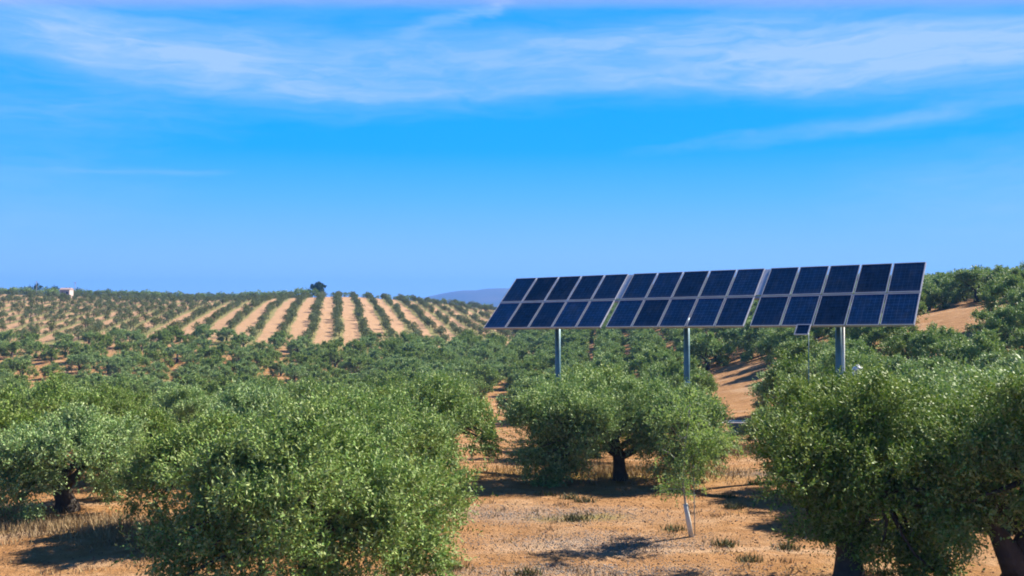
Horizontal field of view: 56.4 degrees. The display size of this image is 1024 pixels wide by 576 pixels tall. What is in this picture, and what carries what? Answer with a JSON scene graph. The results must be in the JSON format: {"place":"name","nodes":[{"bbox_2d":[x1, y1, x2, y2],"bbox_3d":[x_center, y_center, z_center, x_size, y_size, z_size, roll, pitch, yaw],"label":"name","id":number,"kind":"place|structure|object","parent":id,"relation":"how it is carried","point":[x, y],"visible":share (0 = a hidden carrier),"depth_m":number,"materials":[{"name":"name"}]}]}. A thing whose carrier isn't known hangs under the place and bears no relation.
{"place":"outdoors","nodes":[
{"label":"outdoors","id":0,"kind":"place"},
{"bbox_2d":[0,432,1011,575],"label":"soil clods","id":1,"kind":"object","parent":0,"point":[532,538],"visible":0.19,"depth_m":22.83,"materials":[{"name":"brown soil"}]},
{"bbox_2d":[422,288,596,307],"bbox_3d":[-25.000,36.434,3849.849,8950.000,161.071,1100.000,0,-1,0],"label":"distant hills","id":2,"kind":"structure","parent":0,"point":[494,296],"depth_m":3612.90,"materials":[{"name":"blue"}]},
{"bbox_2d":[0,294,1022,575],"bbox_3d":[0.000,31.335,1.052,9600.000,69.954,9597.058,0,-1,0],"label":"ground","id":3,"kind":"structure","parent":0,"point":[736,378],"depth_m":26.01,"materials":[{"name":"soil"}]},
{"bbox_2d":[2,383,39,405],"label":"olive tree","id":4,"kind":"object","parent":3,"relation":"on","point":[27,392],"visible":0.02,"depth_m":58.79,"materials":[{"name":"green plant"}]},
{"bbox_2d":[4,376,42,388],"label":"olive tree","id":5,"kind":"object","parent":3,"relation":"on","point":[25,382],"visible":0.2,"depth_m":112.67,"materials":[{"name":"green plant"}]},
{"bbox_2d":[0,381,49,480],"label":"olive tree","id":6,"kind":"object","parent":3,"relation":"on","point":[6,418],"visible":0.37,"depth_m":30.94,"materials":[{"name":"green plant"}]},
{"bbox_2d":[0,370,113,429],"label":"olive tree","id":7,"kind":"object","parent":3,"relation":"on","point":[51,394],"visible":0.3,"depth_m":40.32,"materials":[{"name":"green plant"}]},
{"bbox_2d":[0,395,156,524],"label":"olive tree","id":8,"kind":"object","parent":3,"relation":"on","point":[35,459],"visible":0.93,"depth_m":25.21,"materials":[{"name":"green plant"}]},
{"bbox_2d":[75,373,111,386],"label":"olive tree","id":9,"kind":"object","parent":3,"relation":"on","point":[95,379],"visible":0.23,"depth_m":118.74,"materials":[{"name":"green plant"}]},
{"bbox_2d":[101,373,136,390],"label":"olive tree","id":10,"kind":"object","parent":3,"relation":"on","point":[122,380],"visible":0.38,"depth_m":112.39,"materials":[{"name":"green plant"}]},
{"bbox_2d":[88,381,150,419],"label":"olive tree","id":11,"kind":"object","parent":3,"relation":"on","point":[119,402],"visible":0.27,"depth_m":46.36,"materials":[{"name":"green plant"}]},
{"bbox_2d":[95,380,152,409],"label":"olive tree","id":12,"kind":"object","parent":3,"relation":"on","point":[141,396],"visible":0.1,"depth_m":58.60,"materials":[{"name":"green plant"}]},
{"bbox_2d":[73,397,192,484],"bbox_3d":[-12.437,5.076,31.497,4.308,2.980,4.241,1,-1,-39],"label":"olive tree","id":13,"kind":"object","parent":3,"relation":"on","point":[160,424],"visible":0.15,"depth_m":31.22,"materials":[{"name":"green plant"}]},
{"bbox_2d":[123,379,152,395],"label":"olive tree","id":14,"kind":"object","parent":3,"relation":"on","point":[137,388],"visible":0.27,"depth_m":106.97,"materials":[{"name":"green plant"}]},
{"bbox_2d":[148,379,180,394],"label":"olive tree","id":15,"kind":"object","parent":3,"relation":"on","point":[153,387],"visible":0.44,"depth_m":111.67,"materials":[{"name":"green plant"}]},
{"bbox_2d":[141,378,222,428],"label":"olive tree","id":16,"kind":"object","parent":3,"relation":"on","point":[180,399],"visible":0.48,"depth_m":40.33,"materials":[{"name":"green plant"}]},
{"bbox_2d":[172,371,208,388],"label":"olive tree","id":17,"kind":"object","parent":3,"relation":"on","point":[195,378],"visible":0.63,"depth_m":118.16,"materials":[{"name":"green plant"}]},
{"bbox_2d":[107,405,280,541],"bbox_3d":[-7.670,4.537,23.591,4.436,3.412,4.500,0,-1,0],"label":"olive tree","id":18,"kind":"object","parent":3,"relation":"on","point":[134,479],"visible":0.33,"depth_m":22.46,"materials":[{"name":"green plant"}]},
{"bbox_2d":[202,381,239,397],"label":"olive tree","id":19,"kind":"object","parent":3,"relation":"on","point":[212,388],"visible":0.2,"depth_m":99.83,"materials":[{"name":"green plant"}]},
{"bbox_2d":[205,373,239,387],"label":"olive tree","id":20,"kind":"object","parent":3,"relation":"on","point":[221,380],"visible":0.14,"depth_m":117.16,"materials":[{"name":"green plant"}]},
{"bbox_2d":[189,371,303,427],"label":"olive tree","id":21,"kind":"object","parent":3,"relation":"on","point":[251,403],"visible":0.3,"depth_m":32.95,"materials":[{"name":"green plant"}]},
{"bbox_2d":[255,378,290,391],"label":"olive tree","id":22,"kind":"object","parent":3,"relation":"on","point":[274,382],"visible":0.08,"depth_m":100.03,"materials":[{"name":"green plant"}]},
{"bbox_2d":[109,383,498,575],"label":"olive tree","id":23,"kind":"object","parent":3,"relation":"on","point":[307,492],"visible":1,"depth_m":16.26,"materials":[{"name":"green plant"}]},
{"bbox_2d":[268,372,349,410],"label":"olive tree","id":24,"kind":"object","parent":3,"relation":"on","point":[312,385],"visible":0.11,"depth_m":38.24,"materials":[{"name":"green plant"}]},
{"bbox_2d":[305,367,332,380],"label":"olive tree","id":25,"kind":"object","parent":3,"relation":"on","point":[320,372],"visible":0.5,"depth_m":135.20,"materials":[{"name":"green plant"}]},
{"bbox_2d":[348,374,376,386],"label":"olive tree","id":26,"kind":"object","parent":3,"relation":"on","point":[367,379],"visible":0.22,"depth_m":116.27,"materials":[{"name":"green plant"}]},
{"bbox_2d":[281,381,472,502],"bbox_3d":[-3.881,4.370,25.057,5.859,3.816,6.270,0,-1,0],"label":"olive tree","id":27,"kind":"object","parent":3,"relation":"on","point":[429,432],"visible":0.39,"depth_m":24.59,"materials":[{"name":"green plant"}]},
{"bbox_2d":[368,373,406,388],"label":"olive tree","id":28,"kind":"object","parent":3,"relation":"on","point":[385,378],"visible":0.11,"depth_m":104.46,"materials":[{"name":"green plant"}]},
{"bbox_2d":[0,439,775,545],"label":"dry grass patch","id":29,"kind":"object","parent":3,"relation":"on","point":[72,524],"visible":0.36,"depth_m":24.40,"materials":[{"name":"plant"}]},
{"bbox_2d":[364,382,439,412],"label":"olive tree","id":30,"kind":"object","parent":3,"relation":"on","point":[382,390],"visible":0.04,"depth_m":50.97,"materials":[{"name":"green plant"}]},
{"bbox_2d":[395,356,430,371],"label":"olive tree","id":31,"kind":"object","parent":3,"relation":"on","point":[415,361],"visible":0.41,"depth_m":138.81,"materials":[{"name":"green plant"}]},
{"bbox_2d":[396,371,433,382],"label":"olive tree","id":32,"kind":"object","parent":3,"relation":"on","point":[413,376],"visible":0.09,"depth_m":115.16,"materials":[{"name":"green plant"}]},
{"bbox_2d":[372,364,513,475],"bbox_3d":[-2.628,4.704,32.204,5.453,4.352,5.206,0,-1,-7],"label":"olive tree","id":33,"kind":"object","parent":3,"relation":"on","point":[446,397],"visible":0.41,"depth_m":31.62,"materials":[{"name":"green plant"}]},
{"bbox_2d":[435,361,465,377],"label":"olive tree","id":34,"kind":"object","parent":3,"relation":"on","point":[460,368],"visible":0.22,"depth_m":138.75,"materials":[{"name":"green plant"}]},
{"bbox_2d":[463,374,490,399],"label":"olive tree","id":35,"kind":"object","parent":3,"relation":"on","point":[480,384],"visible":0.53,"depth_m":120.42,"materials":[{"name":"green plant"}]},
{"bbox_2d":[464,362,499,392],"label":"olive tree","id":36,"kind":"object","parent":3,"relation":"on","point":[484,370],"visible":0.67,"depth_m":132.23,"materials":[{"name":"green plant"}]},
{"bbox_2d":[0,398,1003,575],"bbox_3d":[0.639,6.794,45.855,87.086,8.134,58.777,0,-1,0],"label":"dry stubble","id":37,"kind":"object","parent":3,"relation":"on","point":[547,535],"visible":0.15,"depth_m":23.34,"materials":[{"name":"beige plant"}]},
{"bbox_2d":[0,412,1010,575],"bbox_3d":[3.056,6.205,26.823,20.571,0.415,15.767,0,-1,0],"label":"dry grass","id":38,"kind":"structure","parent":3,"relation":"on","point":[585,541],"depth_m":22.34,"materials":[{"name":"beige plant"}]},
{"bbox_2d":[0,434,1013,575],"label":"green weeds","id":39,"kind":"object","parent":3,"relation":"on","point":[571,519],"visible":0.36,"depth_m":23.59,"materials":[{"name":"green plant"}]},
{"bbox_2d":[501,368,529,392],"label":"olive tree","id":40,"kind":"object","parent":3,"relation":"on","point":[512,377],"visible":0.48,"depth_m":126.54,"materials":[{"name":"green plant"}]},
{"bbox_2d":[495,373,550,423],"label":"olive tree","id":41,"kind":"object","parent":3,"relation":"on","point":[519,385],"visible":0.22,"depth_m":79.89,"materials":[{"name":"green plant"}]},
{"bbox_2d":[502,359,543,382],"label":"olive tree","id":42,"kind":"object","parent":3,"relation":"on","point":[529,366],"visible":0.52,"depth_m":137.59,"materials":[{"name":"green plant"}]},
{"bbox_2d":[505,369,554,403],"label":"olive tree","id":43,"kind":"object","parent":3,"relation":"on","point":[535,373],"visible":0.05,"depth_m":86.36,"materials":[{"name":"green plant"}]},
{"bbox_2d":[483,274,632,390],"bbox_3d":[1.838,3.368,38.452,5.558,7.861,2.632,0,-1,32],"label":"solar panel table","id":44,"kind":"object","parent":3,"relation":"on","point":[559,310],"visible":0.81,"depth_m":38.44,"materials":[{"name":"blue glass"}]},
{"bbox_2d":[511,362,643,458],"bbox_3d":[3.173,5.178,38.734,6.746,4.393,5.738,0,-1,26],"label":"olive tree","id":45,"kind":"object","parent":3,"relation":"on","point":[608,380],"visible":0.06,"depth_m":38.26,"materials":[{"name":"green plant"}]},
{"bbox_2d":[562,360,651,447],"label":"olive tree","id":46,"kind":"object","parent":3,"relation":"on","point":[574,367],"visible":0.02,"depth_m":44.55,"materials":[{"name":"green plant"}]},
{"bbox_2d":[588,351,629,369],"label":"olive tree","id":47,"kind":"object","parent":3,"relation":"on","point":[616,358],"visible":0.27,"depth_m":118.82,"materials":[{"name":"green plant"}]},
{"bbox_2d":[583,357,636,376],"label":"olive tree","id":48,"kind":"object","parent":3,"relation":"on","point":[598,362],"visible":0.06,"depth_m":108.47,"materials":[{"name":"green plant"}]},
{"bbox_2d":[592,346,632,362],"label":"olive tree","id":49,"kind":"object","parent":3,"relation":"on","point":[625,357],"visible":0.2,"depth_m":136.61,"materials":[{"name":"green plant"}]},
{"bbox_2d":[494,364,749,487],"bbox_3d":[3.460,4.596,31.578,8.067,4.218,5.794,0,-1,0],"label":"olive tree","id":50,"kind":"object","parent":3,"relation":"on","point":[585,420],"visible":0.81,"depth_m":29.99,"materials":[{"name":"green plant"}]},
{"bbox_2d":[632,342,673,359],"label":"olive tree","id":51,"kind":"object","parent":3,"relation":"on","point":[639,349],"visible":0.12,"depth_m":131.07,"materials":[{"name":"green plant"}]},
{"bbox_2d":[625,346,683,378],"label":"olive tree","id":52,"kind":"object","parent":3,"relation":"on","point":[647,356],"visible":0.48,"depth_m":101.80,"materials":[{"name":"green plant"}]},
{"bbox_2d":[646,355,708,393],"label":"olive tree","id":53,"kind":"object","parent":3,"relation":"on","point":[671,365],"visible":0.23,"depth_m":78.21,"materials":[{"name":"green plant"}]},
{"bbox_2d":[606,268,770,454],"bbox_3d":[6.515,3.113,35.507,5.558,7.673,2.632,0,-1,32],"label":"solar panel table","id":54,"kind":"object","parent":3,"relation":"on","point":[684,300],"visible":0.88,"depth_m":35.48,"materials":[{"name":"blue glass"}]},
{"bbox_2d":[659,364,719,405],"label":"olive tree","id":55,"kind":"object","parent":3,"relation":"on","point":[708,380],"visible":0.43,"depth_m":72.45,"materials":[{"name":"green plant"}]},
{"bbox_2d":[643,370,746,536],"bbox_3d":[4.411,4.035,23.157,2.495,4.077,2.016,0,-1,0],"label":"sapling","id":56,"kind":"object","parent":3,"relation":"on","point":[706,435],"visible":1,"depth_m":23.09,"materials":[{"name":"green plant"}]},
{"bbox_2d":[674,332,736,370],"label":"olive tree","id":57,"kind":"object","parent":3,"relation":"on","point":[709,341],"visible":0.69,"depth_m":107.19,"materials":[{"name":"green plant"}]},
{"bbox_2d":[726,316,759,351],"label":"olive tree","id":58,"kind":"object","parent":3,"relation":"on","point":[732,334],"visible":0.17,"depth_m":112.89,"materials":[{"name":"green plant"}]},
{"bbox_2d":[733,315,780,359],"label":"olive tree","id":59,"kind":"object","parent":3,"relation":"on","point":[740,332],"visible":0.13,"depth_m":106.23,"materials":[{"name":"green plant"}]},
{"bbox_2d":[738,403,782,443],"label":"olive tree","id":60,"kind":"object","parent":3,"relation":"on","point":[751,422],"visible":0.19,"depth_m":41.78,"materials":[{"name":"green plant"}]},
{"bbox_2d":[739,319,790,362],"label":"olive tree","id":61,"kind":"object","parent":3,"relation":"on","point":[749,333],"visible":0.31,"depth_m":101.65,"materials":[{"name":"green plant"}]},
{"bbox_2d":[744,360,787,413],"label":"olive tree","id":62,"kind":"object","parent":3,"relation":"on","point":[757,387],"visible":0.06,"depth_m":61.09,"materials":[{"name":"green plant"}]},
{"bbox_2d":[751,324,801,363],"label":"olive tree","id":63,"kind":"object","parent":3,"relation":"on","point":[762,332],"visible":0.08,"depth_m":94.91,"materials":[{"name":"green plant"}]},
{"bbox_2d":[752,327,822,365],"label":"olive tree","id":64,"kind":"object","parent":3,"relation":"on","point":[779,336],"visible":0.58,"depth_m":88.97,"materials":[{"name":"green plant"}]},
{"bbox_2d":[772,337,807,363],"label":"olive tree","id":65,"kind":"object","parent":3,"relation":"on","point":[787,344],"visible":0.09,"depth_m":82.99,"materials":[{"name":"green plant"}]},
{"bbox_2d":[794,324,810,380],"bbox_3d":[9.510,3.905,31.256,0.468,5.446,0.432,0,-1,32],"label":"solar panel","id":66,"kind":"object","parent":3,"relation":"on","point":[802,329],"visible":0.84,"depth_m":31.33,"materials":[{"name":"blue glass"}]},
{"bbox_2d":[784,334,829,361],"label":"olive tree","id":67,"kind":"object","parent":3,"relation":"on","point":[797,349],"visible":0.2,"depth_m":78.35,"materials":[{"name":"green plant"}]},
{"bbox_2d":[759,346,858,410],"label":"olive tree","id":68,"kind":"object","parent":3,"relation":"on","point":[800,358],"visible":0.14,"depth_m":54.45,"materials":[{"name":"green plant"}]},
{"bbox_2d":[772,340,883,388],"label":"olive tree","id":69,"kind":"object","parent":3,"relation":"on","point":[827,359],"visible":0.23,"depth_m":48.94,"materials":[{"name":"green plant"}]},
{"bbox_2d":[805,333,865,359],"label":"olive tree","id":70,"kind":"object","parent":3,"relation":"on","point":[819,347],"visible":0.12,"depth_m":72.27,"materials":[{"name":"green plant"}]},
{"bbox_2d":[750,262,926,376],"bbox_3d":[11.110,2.948,32.613,5.363,7.664,2.632,0,-1,32],"label":"solar panel table","id":71,"kind":"object","parent":3,"relation":"on","point":[806,297],"visible":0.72,"depth_m":32.56,"materials":[{"name":"blue glass"}]},
{"bbox_2d":[810,336,890,364],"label":"olive tree","id":72,"kind":"object","parent":3,"relation":"on","point":[859,343],"visible":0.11,"depth_m":66.04,"materials":[{"name":"green plant"}]},
{"bbox_2d":[833,313,893,346],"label":"olive tree","id":73,"kind":"object","parent":3,"relation":"on","point":[860,330],"visible":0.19,"depth_m":82.45,"materials":[{"name":"green plant"}]},
{"bbox_2d":[733,358,1009,575],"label":"olive tree","id":74,"kind":"object","parent":3,"relation":"on","point":[829,473],"visible":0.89,"depth_m":18.88,"materials":[{"name":"green plant"}]},
{"bbox_2d":[845,358,918,397],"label":"olive tree","id":75,"kind":"object","parent":3,"relation":"on","point":[857,373],"depth_m":34.31,"materials":[{"name":"green plant"}]},
{"bbox_2d":[859,321,921,354],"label":"olive tree","id":76,"kind":"object","parent":3,"relation":"on","point":[876,333],"visible":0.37,"depth_m":77.68,"materials":[{"name":"green plant"}]},
{"bbox_2d":[876,351,933,377],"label":"olive tree","id":77,"kind":"object","parent":3,"relation":"on","point":[897,359],"visible":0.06,"depth_m":54.25,"materials":[{"name":"green plant"}]},
{"bbox_2d":[879,329,947,360],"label":"olive tree","id":78,"kind":"object","parent":3,"relation":"on","point":[899,343],"visible":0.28,"depth_m":71.09,"materials":[{"name":"green plant"}]},
{"bbox_2d":[850,367,1002,496],"bbox_3d":[10.815,4.253,25.850,5.662,4.192,5.375,0,-1,0],"label":"olive tree","id":79,"kind":"object","parent":3,"relation":"on","point":[940,389],"visible":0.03,"depth_m":25.92,"materials":[{"name":"green plant"}]},
{"bbox_2d":[884,353,975,385],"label":"olive tree","id":80,"kind":"object","parent":3,"relation":"on","point":[926,362],"visible":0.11,"depth_m":48.13,"materials":[{"name":"green plant"}]},
{"bbox_2d":[908,283,953,311],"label":"olive tree","id":81,"kind":"object","parent":3,"relation":"on","point":[932,292],"visible":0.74,"depth_m":103.50,"materials":[{"name":"green plant"}]},
{"bbox_2d":[907,320,973,363],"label":"olive tree","id":82,"kind":"object","parent":3,"relation":"on","point":[920,342],"visible":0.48,"depth_m":65.44,"materials":[{"name":"green plant"}]},
{"bbox_2d":[923,271,959,301],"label":"olive tree","id":83,"kind":"object","parent":3,"relation":"on","point":[935,279],"visible":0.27,"depth_m":116.01,"materials":[{"name":"green plant"}]},
{"bbox_2d":[873,362,1023,575],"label":"olive tree","id":84,"kind":"object","parent":3,"relation":"on","point":[992,441],"visible":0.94,"depth_m":17.61,"materials":[{"name":"green plant"}]},
{"bbox_2d":[938,268,980,302],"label":"olive tree","id":85,"kind":"object","parent":3,"relation":"on","point":[949,278],"visible":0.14,"depth_m":110.25,"materials":[{"name":"green plant"}]},
{"bbox_2d":[923,361,999,385],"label":"olive tree","id":86,"kind":"object","parent":3,"relation":"on","point":[953,368],"visible":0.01,"depth_m":40.86,"materials":[{"name":"green plant"}]},
{"bbox_2d":[902,357,1021,404],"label":"olive tree","id":87,"kind":"object","parent":3,"relation":"on","point":[950,378],"visible":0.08,"depth_m":32.09,"materials":[{"name":"green plant"}]},
{"bbox_2d":[917,328,1023,369],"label":"olive tree","id":88,"kind":"object","parent":3,"relation":"on","point":[978,343],"visible":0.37,"depth_m":59.50,"materials":[{"name":"green plant"}]},
{"bbox_2d":[948,264,996,301],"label":"olive tree","id":89,"kind":"object","parent":3,"relation":"on","point":[970,279],"visible":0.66,"depth_m":104.67,"materials":[{"name":"green plant"}]},
{"bbox_2d":[964,300,1023,351],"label":"olive tree","id":90,"kind":"object","parent":3,"relation":"on","point":[1009,314],"visible":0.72,"depth_m":70.03,"materials":[{"name":"green plant"}]},
{"bbox_2d":[970,350,1023,374],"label":"olive tree","id":91,"kind":"object","parent":3,"relation":"on","point":[991,358],"visible":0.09,"depth_m":54.52,"materials":[{"name":"green plant"}]},
{"bbox_2d":[977,264,1021,300],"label":"olive tree","id":92,"kind":"object","parent":3,"relation":"on","point":[994,272],"visible":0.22,"depth_m":99.05,"materials":[{"name":"green plant"}]},
{"bbox_2d":[976,272,1023,319],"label":"olive tree","id":93,"kind":"object","parent":3,"relation":"on","point":[996,286],"visible":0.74,"depth_m":81.38,"materials":[{"name":"green plant"}]},
{"bbox_2d":[976,350,1023,487],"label":"olive tree","id":94,"kind":"object","parent":3,"relation":"on","point":[1021,365],"visible":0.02,"depth_m":28.25,"materials":[{"name":"green plant"}]},
{"bbox_2d":[998,287,1023,319],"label":"olive tree","id":95,"kind":"object","parent":3,"relation":"on","point":[1012,296],"visible":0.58,"depth_m":77.08,"materials":[{"name":"green plant"}]},
{"bbox_2d":[1004,327,1023,358],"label":"olive tree","id":96,"kind":"object","parent":3,"relation":"on","point":[1018,341],"visible":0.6,"depth_m":65.33,"materials":[{"name":"green plant"}]},
{"bbox_2d":[0,0,1023,298],"label":"sky","id":97,"kind":"structure","parent":0,"point":[418,148],"materials":[{"name":"blue"}]},
{"bbox_2d":[722,420,752,433],"bbox_3d":[12.164,7.575,51.884,2.930,0.675,0.910,0,-1,-3],"label":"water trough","id":98,"kind":"object","parent":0,"point":[735,423],"visible":0.16,"depth_m":51.54,"materials":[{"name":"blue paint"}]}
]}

